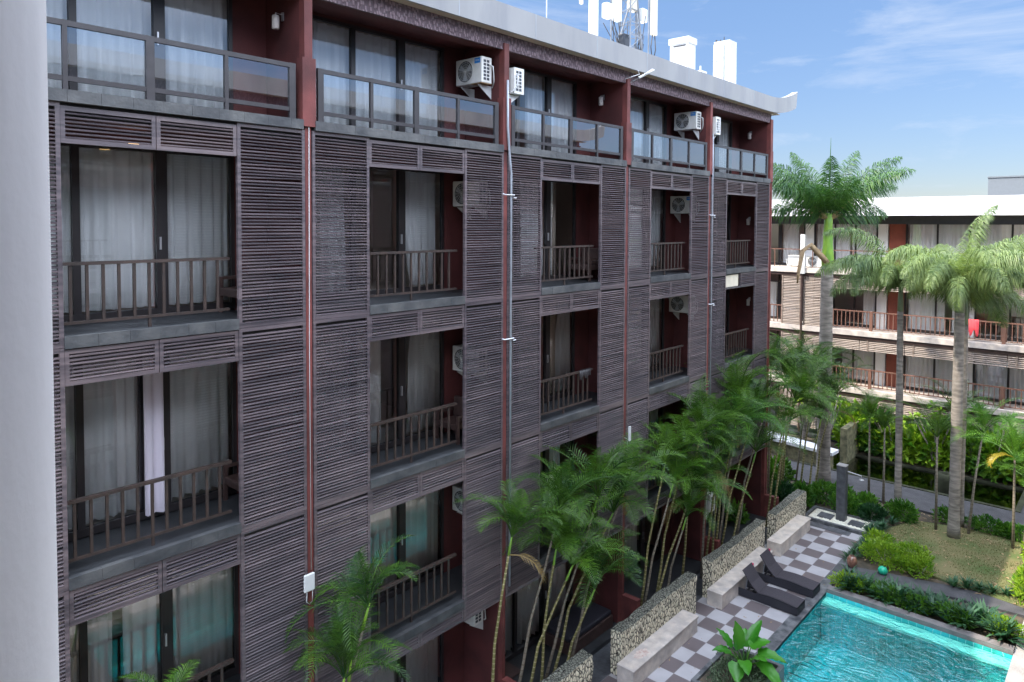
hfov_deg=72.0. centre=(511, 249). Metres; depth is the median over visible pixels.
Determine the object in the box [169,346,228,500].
curtain
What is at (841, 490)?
shower column
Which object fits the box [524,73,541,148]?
curtain
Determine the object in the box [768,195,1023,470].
hotel building
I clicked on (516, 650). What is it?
window
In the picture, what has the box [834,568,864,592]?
lily plant
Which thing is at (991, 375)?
curtain
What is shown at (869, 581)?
lily plant
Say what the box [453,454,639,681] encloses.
areca palm
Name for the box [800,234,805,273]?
cell antenna
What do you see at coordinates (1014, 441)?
young palm
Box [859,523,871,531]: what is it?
lily plant
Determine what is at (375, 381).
curtain
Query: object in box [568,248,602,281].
armchair
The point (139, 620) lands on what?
curtain
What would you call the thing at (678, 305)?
air conditioner
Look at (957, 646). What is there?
pool step
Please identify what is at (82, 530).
window
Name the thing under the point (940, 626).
pool edge kerb
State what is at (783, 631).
pool coping
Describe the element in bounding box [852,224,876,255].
curtain
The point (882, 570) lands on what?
glass float
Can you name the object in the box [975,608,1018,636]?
lily plant
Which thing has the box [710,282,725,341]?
curtain
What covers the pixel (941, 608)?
shrub
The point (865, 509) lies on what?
shrub
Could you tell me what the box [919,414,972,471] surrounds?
bush
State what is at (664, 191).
window
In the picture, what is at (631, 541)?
curtain
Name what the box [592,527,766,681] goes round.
gravel strip
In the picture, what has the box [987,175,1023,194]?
distant building
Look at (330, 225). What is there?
curtain
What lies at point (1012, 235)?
window
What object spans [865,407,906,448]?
frangipani tree
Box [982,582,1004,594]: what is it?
lily plant
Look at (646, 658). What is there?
stone bench
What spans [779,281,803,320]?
window
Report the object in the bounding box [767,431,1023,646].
ground
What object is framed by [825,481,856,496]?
shrub
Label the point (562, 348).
curtain
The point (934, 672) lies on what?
pool step base
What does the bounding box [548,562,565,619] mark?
curtain
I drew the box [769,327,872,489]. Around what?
areca palm
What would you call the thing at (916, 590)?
lily plant
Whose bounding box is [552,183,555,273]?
curtain
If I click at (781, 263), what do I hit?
window
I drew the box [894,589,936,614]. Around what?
shrub
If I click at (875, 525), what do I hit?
lily plant
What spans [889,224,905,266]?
door
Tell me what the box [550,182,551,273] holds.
curtain
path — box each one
[772,457,1023,527]
[832,563,1023,617]
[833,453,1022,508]
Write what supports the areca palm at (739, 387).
on the gravel strip
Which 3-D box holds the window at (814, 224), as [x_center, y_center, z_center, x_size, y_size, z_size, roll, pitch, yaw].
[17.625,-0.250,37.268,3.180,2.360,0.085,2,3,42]
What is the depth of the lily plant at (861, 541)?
24.45 m
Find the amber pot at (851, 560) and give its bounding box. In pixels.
[846,555,857,567]
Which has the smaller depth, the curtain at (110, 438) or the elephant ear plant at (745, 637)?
the curtain at (110, 438)
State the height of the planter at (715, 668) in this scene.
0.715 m
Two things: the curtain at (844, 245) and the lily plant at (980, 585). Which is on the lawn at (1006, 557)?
the lily plant at (980, 585)
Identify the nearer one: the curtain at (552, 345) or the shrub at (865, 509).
the curtain at (552, 345)
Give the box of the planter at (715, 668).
[691,644,783,681]
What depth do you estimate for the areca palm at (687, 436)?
20.07 m
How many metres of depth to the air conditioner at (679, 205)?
22.73 m
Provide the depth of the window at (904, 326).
34.77 m
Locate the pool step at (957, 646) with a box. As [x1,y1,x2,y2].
[821,596,1010,669]
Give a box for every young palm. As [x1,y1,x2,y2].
[831,388,895,491]
[848,400,911,503]
[887,391,987,529]
[916,378,993,516]
[928,397,1023,533]
[947,412,1023,548]
[975,456,1023,553]
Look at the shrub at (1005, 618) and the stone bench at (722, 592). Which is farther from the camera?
the stone bench at (722, 592)
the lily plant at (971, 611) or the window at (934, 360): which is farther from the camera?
the window at (934, 360)
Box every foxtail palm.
[814,227,966,513]
[881,205,1023,538]
[897,264,1023,527]
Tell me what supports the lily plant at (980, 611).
on the ground at (864, 563)
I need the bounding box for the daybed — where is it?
[541,599,612,655]
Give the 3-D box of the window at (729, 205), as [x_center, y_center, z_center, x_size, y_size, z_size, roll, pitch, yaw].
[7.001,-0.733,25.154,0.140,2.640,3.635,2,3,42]
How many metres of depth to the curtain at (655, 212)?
22.61 m
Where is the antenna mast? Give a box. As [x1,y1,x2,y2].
[579,0,657,55]
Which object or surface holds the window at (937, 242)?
in the hotel building at (991, 341)
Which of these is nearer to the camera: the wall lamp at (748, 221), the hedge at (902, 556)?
the hedge at (902, 556)
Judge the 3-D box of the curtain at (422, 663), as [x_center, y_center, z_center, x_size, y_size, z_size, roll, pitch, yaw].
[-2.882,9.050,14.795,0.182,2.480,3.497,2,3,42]
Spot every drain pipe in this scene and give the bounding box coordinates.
[507,80,511,586]
[709,134,713,433]
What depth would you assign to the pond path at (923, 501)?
28.81 m
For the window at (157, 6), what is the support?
in the hotel building at (272, 136)
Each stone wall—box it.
[540,649,592,681]
[610,571,696,675]
[702,518,765,597]
[767,489,805,538]
[840,421,858,462]
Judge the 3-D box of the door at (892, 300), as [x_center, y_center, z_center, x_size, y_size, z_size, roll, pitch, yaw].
[19.484,2.751,35.757,0.750,2.650,0.070,2,3,42]
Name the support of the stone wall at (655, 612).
on the pool deck
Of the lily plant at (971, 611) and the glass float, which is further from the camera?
the glass float
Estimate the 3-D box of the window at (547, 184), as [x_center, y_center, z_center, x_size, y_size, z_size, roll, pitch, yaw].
[0.521,-0.497,17.952,0.140,2.640,3.635,2,3,42]
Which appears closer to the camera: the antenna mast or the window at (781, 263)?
the antenna mast
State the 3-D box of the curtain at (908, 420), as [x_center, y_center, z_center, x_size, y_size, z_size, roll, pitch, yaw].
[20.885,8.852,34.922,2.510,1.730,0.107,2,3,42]
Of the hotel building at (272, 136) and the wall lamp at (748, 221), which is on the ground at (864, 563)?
the hotel building at (272, 136)
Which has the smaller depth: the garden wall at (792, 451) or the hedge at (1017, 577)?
the hedge at (1017, 577)
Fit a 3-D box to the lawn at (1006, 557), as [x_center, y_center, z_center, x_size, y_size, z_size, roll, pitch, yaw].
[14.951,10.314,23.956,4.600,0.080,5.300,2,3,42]
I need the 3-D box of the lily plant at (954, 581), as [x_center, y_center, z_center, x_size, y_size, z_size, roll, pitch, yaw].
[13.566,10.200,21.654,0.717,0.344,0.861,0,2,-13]
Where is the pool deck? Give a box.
[601,521,861,681]
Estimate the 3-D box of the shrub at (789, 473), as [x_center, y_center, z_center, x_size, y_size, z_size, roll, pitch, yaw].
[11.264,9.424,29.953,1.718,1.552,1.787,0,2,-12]
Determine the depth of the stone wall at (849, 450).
33.48 m
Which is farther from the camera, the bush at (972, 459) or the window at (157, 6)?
the bush at (972, 459)
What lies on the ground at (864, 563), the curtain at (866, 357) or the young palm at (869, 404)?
the young palm at (869, 404)
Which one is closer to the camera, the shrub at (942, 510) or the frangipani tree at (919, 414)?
the shrub at (942, 510)
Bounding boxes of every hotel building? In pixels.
[46,0,797,681]
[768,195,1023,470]
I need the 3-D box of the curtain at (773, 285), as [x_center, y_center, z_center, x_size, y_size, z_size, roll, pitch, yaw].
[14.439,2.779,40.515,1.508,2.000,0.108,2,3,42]
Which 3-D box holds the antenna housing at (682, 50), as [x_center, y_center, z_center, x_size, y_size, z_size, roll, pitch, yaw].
[6.285,-6.465,25.990,0.820,2.570,0.630,2,3,42]
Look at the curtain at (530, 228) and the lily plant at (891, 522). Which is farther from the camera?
the lily plant at (891, 522)
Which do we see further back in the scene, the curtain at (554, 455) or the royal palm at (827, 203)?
the royal palm at (827, 203)
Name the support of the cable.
attached to the hotel building at (272, 136)
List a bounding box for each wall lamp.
[272,12,283,29]
[599,95,604,105]
[746,217,750,224]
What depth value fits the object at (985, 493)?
31.04 m
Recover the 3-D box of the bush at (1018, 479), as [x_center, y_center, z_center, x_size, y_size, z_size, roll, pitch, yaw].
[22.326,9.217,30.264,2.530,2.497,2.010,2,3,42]
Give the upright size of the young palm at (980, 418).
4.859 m
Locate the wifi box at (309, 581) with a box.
[304,572,314,604]
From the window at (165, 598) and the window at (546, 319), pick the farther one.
the window at (546, 319)
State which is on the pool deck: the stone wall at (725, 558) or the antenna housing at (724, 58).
the stone wall at (725, 558)
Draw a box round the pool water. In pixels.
[777,597,1010,681]
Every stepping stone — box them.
[817,511,834,519]
[847,520,864,527]
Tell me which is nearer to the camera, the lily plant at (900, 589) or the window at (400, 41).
the window at (400, 41)
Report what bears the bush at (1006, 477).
on the ground at (864, 563)
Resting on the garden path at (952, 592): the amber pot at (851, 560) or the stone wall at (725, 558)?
the amber pot at (851, 560)
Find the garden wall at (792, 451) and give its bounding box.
[767,433,838,467]
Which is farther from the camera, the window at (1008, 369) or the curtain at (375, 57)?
the window at (1008, 369)
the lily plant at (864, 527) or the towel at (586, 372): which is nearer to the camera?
the towel at (586, 372)
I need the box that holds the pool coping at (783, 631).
[756,536,863,653]
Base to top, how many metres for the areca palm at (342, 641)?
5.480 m
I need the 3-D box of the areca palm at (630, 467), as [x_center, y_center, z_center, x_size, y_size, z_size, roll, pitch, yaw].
[2.385,7.530,17.714,3.638,5.903,4.630,2,3,42]
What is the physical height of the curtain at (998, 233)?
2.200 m
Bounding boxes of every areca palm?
[117,659,226,681]
[283,534,421,681]
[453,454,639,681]
[523,432,685,678]
[628,412,750,605]
[650,373,778,578]
[684,350,806,545]
[753,341,841,526]
[765,332,849,493]
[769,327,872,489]
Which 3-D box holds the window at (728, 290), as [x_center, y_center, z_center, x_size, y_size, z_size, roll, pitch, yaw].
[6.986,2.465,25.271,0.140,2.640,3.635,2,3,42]
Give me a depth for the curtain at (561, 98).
18.91 m
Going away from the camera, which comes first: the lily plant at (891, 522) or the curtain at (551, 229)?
the curtain at (551, 229)
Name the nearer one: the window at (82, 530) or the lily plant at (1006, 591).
the window at (82, 530)
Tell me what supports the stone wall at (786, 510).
on the pool deck
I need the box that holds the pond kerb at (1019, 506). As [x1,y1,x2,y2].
[799,450,1023,512]
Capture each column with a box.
[0,0,58,681]
[836,463,863,521]
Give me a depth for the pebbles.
26.43 m
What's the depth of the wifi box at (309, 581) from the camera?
11.83 m
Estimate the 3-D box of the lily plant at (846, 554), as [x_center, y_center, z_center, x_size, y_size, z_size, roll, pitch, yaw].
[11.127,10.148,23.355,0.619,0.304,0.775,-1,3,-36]
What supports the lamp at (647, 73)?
attached to the hotel building at (272, 136)
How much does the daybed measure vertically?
0.460 m
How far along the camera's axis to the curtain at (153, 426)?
11.11 m
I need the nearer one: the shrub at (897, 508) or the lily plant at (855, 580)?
the lily plant at (855, 580)
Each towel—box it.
[578,368,590,379]
[968,319,978,335]
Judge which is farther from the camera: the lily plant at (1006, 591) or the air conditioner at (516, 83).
the lily plant at (1006, 591)
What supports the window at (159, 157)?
in the hotel building at (272, 136)
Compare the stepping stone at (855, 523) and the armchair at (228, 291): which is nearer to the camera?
the armchair at (228, 291)
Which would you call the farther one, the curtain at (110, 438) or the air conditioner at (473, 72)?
the air conditioner at (473, 72)
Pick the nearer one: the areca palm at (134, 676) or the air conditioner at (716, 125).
the areca palm at (134, 676)
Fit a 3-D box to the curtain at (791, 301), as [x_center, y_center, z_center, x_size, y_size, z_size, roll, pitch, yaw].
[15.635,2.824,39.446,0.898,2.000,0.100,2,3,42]
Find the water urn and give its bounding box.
[934,471,948,493]
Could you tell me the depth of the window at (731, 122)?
25.95 m
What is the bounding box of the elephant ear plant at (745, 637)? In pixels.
[712,620,787,681]
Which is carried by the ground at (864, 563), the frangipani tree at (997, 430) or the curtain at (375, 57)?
the frangipani tree at (997, 430)
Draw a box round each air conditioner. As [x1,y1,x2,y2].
[452,482,484,514]
[453,180,490,218]
[453,344,489,382]
[456,56,494,98]
[465,610,485,629]
[509,67,523,102]
[669,295,697,318]
[670,196,698,222]
[674,111,703,139]
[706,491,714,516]
[712,117,720,138]
[786,255,798,266]
[806,256,820,267]
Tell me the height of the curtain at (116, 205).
2.440 m
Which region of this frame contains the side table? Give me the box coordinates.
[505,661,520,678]
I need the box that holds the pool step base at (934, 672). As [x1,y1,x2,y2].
[821,605,1007,681]
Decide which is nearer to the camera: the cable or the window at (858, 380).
the cable
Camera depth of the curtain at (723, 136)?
26.13 m
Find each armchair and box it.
[218,261,272,312]
[223,445,276,510]
[435,395,477,444]
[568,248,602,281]
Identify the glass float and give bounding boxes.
[877,566,887,574]
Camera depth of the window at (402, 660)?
15.99 m
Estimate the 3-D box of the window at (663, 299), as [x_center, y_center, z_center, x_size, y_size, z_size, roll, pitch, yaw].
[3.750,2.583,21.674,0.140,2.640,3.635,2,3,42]
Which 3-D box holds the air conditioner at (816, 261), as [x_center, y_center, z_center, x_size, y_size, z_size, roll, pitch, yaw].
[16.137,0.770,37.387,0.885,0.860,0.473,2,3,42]
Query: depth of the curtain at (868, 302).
36.76 m
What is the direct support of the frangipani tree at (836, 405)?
on the ground at (864, 563)
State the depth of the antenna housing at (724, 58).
26.62 m
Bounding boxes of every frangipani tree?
[790,377,817,439]
[811,379,847,436]
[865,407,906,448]
[907,399,966,467]
[967,404,1018,469]
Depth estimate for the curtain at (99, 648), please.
10.78 m
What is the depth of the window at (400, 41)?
14.60 m
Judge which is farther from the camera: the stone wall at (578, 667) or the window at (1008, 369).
the window at (1008, 369)
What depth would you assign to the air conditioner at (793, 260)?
38.02 m
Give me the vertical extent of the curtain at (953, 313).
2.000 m
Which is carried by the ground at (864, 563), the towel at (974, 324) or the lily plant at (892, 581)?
the lily plant at (892, 581)
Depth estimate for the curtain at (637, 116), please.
21.99 m
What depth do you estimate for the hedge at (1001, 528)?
25.30 m
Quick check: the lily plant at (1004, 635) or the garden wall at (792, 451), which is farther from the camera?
the garden wall at (792, 451)
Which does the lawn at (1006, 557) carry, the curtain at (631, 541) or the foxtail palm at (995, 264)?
the foxtail palm at (995, 264)
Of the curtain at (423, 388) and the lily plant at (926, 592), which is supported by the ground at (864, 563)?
the lily plant at (926, 592)
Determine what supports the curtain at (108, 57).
hanging from the hotel building at (272, 136)
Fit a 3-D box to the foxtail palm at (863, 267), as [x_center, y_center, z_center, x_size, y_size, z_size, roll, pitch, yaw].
[14.282,4.653,26.875,5.172,11.056,4.260,1,2,20]
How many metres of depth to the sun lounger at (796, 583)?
21.63 m
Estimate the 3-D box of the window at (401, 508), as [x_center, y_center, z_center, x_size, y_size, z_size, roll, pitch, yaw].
[-2.764,6.017,14.568,0.140,2.640,3.635,2,3,42]
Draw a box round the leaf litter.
[659,513,1022,672]
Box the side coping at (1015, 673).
[1005,621,1023,681]
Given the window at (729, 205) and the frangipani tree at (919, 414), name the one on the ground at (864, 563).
the frangipani tree at (919, 414)
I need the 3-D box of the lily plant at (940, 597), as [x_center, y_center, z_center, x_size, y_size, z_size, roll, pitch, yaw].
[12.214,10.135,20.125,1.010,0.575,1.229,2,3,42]
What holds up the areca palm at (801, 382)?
on the gravel strip
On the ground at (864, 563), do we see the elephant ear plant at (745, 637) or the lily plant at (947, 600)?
the lily plant at (947, 600)
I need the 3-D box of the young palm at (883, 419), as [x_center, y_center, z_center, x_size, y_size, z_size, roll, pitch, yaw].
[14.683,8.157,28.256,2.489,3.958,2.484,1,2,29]
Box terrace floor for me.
[438,504,765,681]
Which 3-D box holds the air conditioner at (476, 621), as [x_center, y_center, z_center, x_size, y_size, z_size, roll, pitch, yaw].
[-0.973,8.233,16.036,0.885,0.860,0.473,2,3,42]
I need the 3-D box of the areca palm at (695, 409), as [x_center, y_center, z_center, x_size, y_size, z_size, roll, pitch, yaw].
[6.220,7.155,21.896,3.760,6.363,4.793,2,3,42]
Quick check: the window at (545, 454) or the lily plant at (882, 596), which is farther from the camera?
the lily plant at (882, 596)
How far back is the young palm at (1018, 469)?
24.30 m
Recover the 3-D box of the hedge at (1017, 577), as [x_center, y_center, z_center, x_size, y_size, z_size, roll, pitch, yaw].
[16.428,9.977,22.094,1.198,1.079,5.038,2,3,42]
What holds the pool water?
in the pool basin
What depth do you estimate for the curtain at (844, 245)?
37.67 m
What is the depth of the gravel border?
26.32 m
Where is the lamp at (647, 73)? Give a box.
[626,69,654,82]
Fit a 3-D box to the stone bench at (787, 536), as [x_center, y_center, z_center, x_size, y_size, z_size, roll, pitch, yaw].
[9.752,10.014,24.755,0.487,0.455,2.850,2,3,42]
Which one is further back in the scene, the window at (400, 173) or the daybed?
the daybed
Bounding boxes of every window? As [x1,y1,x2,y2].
[49,140,234,324]
[53,342,236,541]
[67,0,232,109]
[78,548,238,681]
[312,15,443,136]
[315,161,443,300]
[317,315,443,466]
[352,472,443,605]
[397,633,443,681]
[505,564,572,661]
[509,65,576,153]
[509,177,575,283]
[509,299,574,407]
[513,433,573,522]
[624,507,661,581]
[629,186,665,272]
[629,287,664,375]
[630,95,666,164]
[641,395,663,467]
[706,472,726,525]
[711,280,729,352]
[712,192,730,265]
[715,119,732,173]
[771,224,779,264]
[771,280,778,318]
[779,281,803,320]
[780,224,805,264]
[812,341,874,383]
[813,285,876,327]
[814,224,877,259]
[903,292,968,334]
[903,348,951,394]
[905,224,971,254]
[972,356,1023,404]
[974,303,1022,341]
[976,224,1013,249]
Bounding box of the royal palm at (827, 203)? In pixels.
[772,146,914,481]
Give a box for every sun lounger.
[738,562,804,615]
[757,548,819,597]
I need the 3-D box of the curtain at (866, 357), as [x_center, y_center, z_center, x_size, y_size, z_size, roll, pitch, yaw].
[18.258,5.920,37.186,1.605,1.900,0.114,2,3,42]
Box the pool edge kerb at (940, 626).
[826,585,1014,654]
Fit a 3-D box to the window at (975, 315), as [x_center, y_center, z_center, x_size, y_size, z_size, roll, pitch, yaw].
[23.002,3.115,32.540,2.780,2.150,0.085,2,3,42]
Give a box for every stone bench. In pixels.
[617,609,698,681]
[707,547,772,609]
[767,514,810,556]
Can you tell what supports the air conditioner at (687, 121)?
attached to the hotel building at (272, 136)
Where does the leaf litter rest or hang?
on the pool deck
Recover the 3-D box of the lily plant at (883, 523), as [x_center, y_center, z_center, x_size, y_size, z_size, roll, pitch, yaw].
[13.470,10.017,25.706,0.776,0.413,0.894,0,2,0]
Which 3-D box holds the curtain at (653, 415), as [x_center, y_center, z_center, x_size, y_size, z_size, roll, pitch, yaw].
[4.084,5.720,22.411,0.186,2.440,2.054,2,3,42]
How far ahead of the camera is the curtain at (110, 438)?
10.83 m
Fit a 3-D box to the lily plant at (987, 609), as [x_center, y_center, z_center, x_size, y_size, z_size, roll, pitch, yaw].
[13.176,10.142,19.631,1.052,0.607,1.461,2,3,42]
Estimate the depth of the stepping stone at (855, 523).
26.10 m
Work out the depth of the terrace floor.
21.36 m
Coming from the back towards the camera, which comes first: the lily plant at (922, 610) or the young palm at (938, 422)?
the young palm at (938, 422)
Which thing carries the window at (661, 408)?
in the hotel building at (272, 136)
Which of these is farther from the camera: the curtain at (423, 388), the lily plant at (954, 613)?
the lily plant at (954, 613)
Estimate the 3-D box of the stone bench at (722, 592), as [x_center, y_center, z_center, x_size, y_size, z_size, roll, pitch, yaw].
[7.118,10.110,21.827,0.487,0.455,3.730,2,3,42]
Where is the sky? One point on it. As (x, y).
(937, 86)
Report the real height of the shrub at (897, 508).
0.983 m
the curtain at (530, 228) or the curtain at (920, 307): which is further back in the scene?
the curtain at (920, 307)
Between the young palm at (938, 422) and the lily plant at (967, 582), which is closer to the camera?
the lily plant at (967, 582)
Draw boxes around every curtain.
[46,0,226,108]
[49,146,227,313]
[53,356,148,528]
[58,588,111,681]
[122,573,157,681]
[143,359,164,515]
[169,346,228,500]
[172,550,231,681]
[312,21,437,135]
[315,167,345,292]
[316,326,380,457]
[317,476,437,604]
[361,636,437,681]
[405,172,434,284]
[406,318,439,433]
[505,579,538,653]
[520,181,542,275]
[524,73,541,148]
[544,78,571,152]
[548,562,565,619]
[549,432,559,503]
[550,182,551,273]
[550,303,555,392]
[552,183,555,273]
[555,302,569,391]
[624,522,636,573]
[628,290,658,370]
[629,189,660,267]
[630,100,661,164]
[630,397,657,463]
[706,477,716,519]
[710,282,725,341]
[714,122,728,172]
[770,282,776,315]
[783,224,798,262]
[783,283,799,315]
[817,224,850,260]
[842,343,873,380]
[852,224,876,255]
[863,290,874,324]
[905,350,952,391]
[905,410,930,428]
[908,291,944,331]
[910,225,968,256]
[952,306,954,332]
[976,358,1023,401]
[980,225,1023,259]
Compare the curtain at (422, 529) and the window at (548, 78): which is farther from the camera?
the window at (548, 78)
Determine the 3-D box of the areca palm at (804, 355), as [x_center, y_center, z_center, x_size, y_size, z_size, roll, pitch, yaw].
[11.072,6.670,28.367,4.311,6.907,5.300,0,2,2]
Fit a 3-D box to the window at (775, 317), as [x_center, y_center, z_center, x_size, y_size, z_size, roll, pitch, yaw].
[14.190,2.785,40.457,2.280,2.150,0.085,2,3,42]
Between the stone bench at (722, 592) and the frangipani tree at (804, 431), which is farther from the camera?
the frangipani tree at (804, 431)
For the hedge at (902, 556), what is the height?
0.864 m
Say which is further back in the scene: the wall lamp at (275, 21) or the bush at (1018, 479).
the bush at (1018, 479)
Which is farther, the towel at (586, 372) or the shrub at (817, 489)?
the shrub at (817, 489)
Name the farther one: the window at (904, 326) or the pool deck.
the window at (904, 326)
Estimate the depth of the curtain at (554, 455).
19.12 m
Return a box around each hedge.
[858,527,936,579]
[964,513,1023,542]
[1007,541,1023,604]
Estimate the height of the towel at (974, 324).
0.781 m
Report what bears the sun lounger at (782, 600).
on the pool deck
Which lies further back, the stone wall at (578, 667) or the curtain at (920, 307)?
the curtain at (920, 307)
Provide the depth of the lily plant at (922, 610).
20.25 m
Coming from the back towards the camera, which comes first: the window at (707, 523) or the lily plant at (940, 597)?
the window at (707, 523)
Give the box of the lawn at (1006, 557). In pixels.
[881,521,1023,607]
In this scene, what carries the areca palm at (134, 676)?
on the gravel strip
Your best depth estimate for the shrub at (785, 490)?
27.67 m
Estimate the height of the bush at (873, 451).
3.060 m
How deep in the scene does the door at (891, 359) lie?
35.94 m
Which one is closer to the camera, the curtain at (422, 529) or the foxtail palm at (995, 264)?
the curtain at (422, 529)
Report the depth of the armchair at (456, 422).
15.41 m
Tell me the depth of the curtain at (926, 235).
34.54 m
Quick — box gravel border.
[806,505,877,534]
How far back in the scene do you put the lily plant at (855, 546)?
24.06 m
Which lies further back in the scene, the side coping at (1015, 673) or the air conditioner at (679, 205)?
the air conditioner at (679, 205)
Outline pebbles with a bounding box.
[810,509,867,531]
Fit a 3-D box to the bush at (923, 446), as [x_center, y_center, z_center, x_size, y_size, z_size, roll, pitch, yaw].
[19.171,9.173,33.167,2.484,2.243,2.116,2,3,42]
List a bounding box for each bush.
[830,395,876,450]
[851,401,894,460]
[870,423,920,464]
[894,421,946,467]
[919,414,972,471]
[941,423,1007,483]
[972,436,1023,481]
[975,427,1022,484]
[1009,449,1023,484]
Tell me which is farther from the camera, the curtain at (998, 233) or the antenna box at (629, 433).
the curtain at (998, 233)
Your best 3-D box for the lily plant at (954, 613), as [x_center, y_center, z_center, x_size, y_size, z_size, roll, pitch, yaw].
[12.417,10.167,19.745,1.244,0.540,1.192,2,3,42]
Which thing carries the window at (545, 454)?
in the hotel building at (272, 136)
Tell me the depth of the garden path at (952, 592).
21.39 m
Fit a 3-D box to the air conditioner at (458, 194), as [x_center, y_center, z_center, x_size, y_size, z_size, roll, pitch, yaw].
[-0.857,-1.088,15.626,0.885,0.860,0.473,2,3,42]
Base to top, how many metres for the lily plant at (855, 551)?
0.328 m
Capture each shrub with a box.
[767,453,795,487]
[769,479,795,502]
[793,479,835,508]
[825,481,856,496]
[827,490,880,515]
[827,569,866,594]
[855,501,888,521]
[865,579,898,603]
[881,497,920,524]
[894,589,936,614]
[930,504,948,522]
[933,600,977,629]
[980,612,1023,638]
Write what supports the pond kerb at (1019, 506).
on the ground at (864, 563)
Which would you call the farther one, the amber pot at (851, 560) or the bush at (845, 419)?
the bush at (845, 419)
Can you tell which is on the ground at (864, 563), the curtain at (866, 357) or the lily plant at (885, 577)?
the lily plant at (885, 577)
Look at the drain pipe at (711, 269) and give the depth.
22.69 m
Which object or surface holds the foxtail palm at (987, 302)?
on the lawn at (1006, 557)
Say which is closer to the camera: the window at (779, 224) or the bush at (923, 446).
the bush at (923, 446)
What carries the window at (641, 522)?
in the hotel building at (272, 136)
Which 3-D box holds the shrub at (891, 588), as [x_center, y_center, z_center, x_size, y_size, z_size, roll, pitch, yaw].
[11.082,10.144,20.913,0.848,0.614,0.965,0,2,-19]
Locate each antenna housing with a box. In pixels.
[669,36,696,68]
[713,37,736,83]
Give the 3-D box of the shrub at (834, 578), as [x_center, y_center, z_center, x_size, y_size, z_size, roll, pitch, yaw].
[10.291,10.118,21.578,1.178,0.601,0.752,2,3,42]
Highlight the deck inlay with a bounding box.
[810,522,850,535]
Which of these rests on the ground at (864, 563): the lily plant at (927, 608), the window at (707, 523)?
the lily plant at (927, 608)
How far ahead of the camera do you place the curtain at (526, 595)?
18.34 m
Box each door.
[886,343,896,386]
[887,290,903,330]
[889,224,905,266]
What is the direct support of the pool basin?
in the ground at (864, 563)
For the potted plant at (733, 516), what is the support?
on the terrace floor
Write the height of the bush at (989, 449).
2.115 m
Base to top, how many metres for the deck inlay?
0.024 m
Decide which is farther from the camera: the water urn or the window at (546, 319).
the water urn
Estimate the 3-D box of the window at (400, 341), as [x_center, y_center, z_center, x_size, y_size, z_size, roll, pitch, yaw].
[-2.749,2.819,14.451,0.140,2.640,3.635,2,3,42]
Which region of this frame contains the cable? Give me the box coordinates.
[309,214,311,569]
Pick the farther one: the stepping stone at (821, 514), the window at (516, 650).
the stepping stone at (821, 514)
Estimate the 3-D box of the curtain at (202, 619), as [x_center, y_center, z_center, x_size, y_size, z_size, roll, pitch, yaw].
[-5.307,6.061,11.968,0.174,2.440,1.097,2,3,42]
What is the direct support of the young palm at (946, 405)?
on the ground at (864, 563)
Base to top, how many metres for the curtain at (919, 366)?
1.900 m
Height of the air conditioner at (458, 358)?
0.860 m
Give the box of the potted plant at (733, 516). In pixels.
[721,497,749,524]
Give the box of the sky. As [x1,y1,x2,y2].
[496,0,1023,199]
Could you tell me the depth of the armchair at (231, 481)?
11.90 m
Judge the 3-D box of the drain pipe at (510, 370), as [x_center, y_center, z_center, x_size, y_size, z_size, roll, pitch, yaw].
[-0.073,1.932,15.490,0.053,11.200,0.224,1,2,29]
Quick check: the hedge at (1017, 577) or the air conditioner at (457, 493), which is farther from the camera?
the hedge at (1017, 577)
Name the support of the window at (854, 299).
in the hotel building at (991, 341)
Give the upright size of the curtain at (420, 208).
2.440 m
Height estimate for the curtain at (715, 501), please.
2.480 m
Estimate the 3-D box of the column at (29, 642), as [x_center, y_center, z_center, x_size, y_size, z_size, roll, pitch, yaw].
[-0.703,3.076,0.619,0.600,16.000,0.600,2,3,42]
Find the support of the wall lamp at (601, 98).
attached to the hotel building at (272, 136)
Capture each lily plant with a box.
[832,567,876,595]
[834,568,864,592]
[836,563,863,577]
[839,550,856,560]
[846,545,863,556]
[850,540,863,552]
[851,537,865,544]
[851,569,889,594]
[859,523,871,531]
[860,521,884,531]
[864,578,895,606]
[869,575,889,593]
[871,519,894,530]
[872,578,930,607]
[874,574,911,599]
[882,514,898,524]
[893,582,920,608]
[894,582,952,614]
[904,583,937,615]
[909,594,948,621]
[927,591,950,618]
[928,589,975,623]
[935,597,975,626]
[940,599,988,629]
[942,575,967,588]
[959,574,980,588]
[962,597,996,625]
[968,599,1007,630]
[972,579,990,593]
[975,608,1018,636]
[977,607,1023,647]
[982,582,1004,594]
[996,585,1012,596]
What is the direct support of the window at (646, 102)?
in the hotel building at (272, 136)
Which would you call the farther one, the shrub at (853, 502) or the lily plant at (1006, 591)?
the shrub at (853, 502)
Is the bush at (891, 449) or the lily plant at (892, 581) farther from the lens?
the bush at (891, 449)
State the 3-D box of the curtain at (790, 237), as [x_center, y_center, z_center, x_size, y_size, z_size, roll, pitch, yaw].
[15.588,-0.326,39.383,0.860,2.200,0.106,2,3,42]
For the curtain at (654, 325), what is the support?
hanging from the hotel building at (272, 136)
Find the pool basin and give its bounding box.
[770,592,1012,681]
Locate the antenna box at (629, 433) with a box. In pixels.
[624,426,630,462]
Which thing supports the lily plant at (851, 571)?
on the ground at (864, 563)
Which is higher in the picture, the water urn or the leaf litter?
the water urn

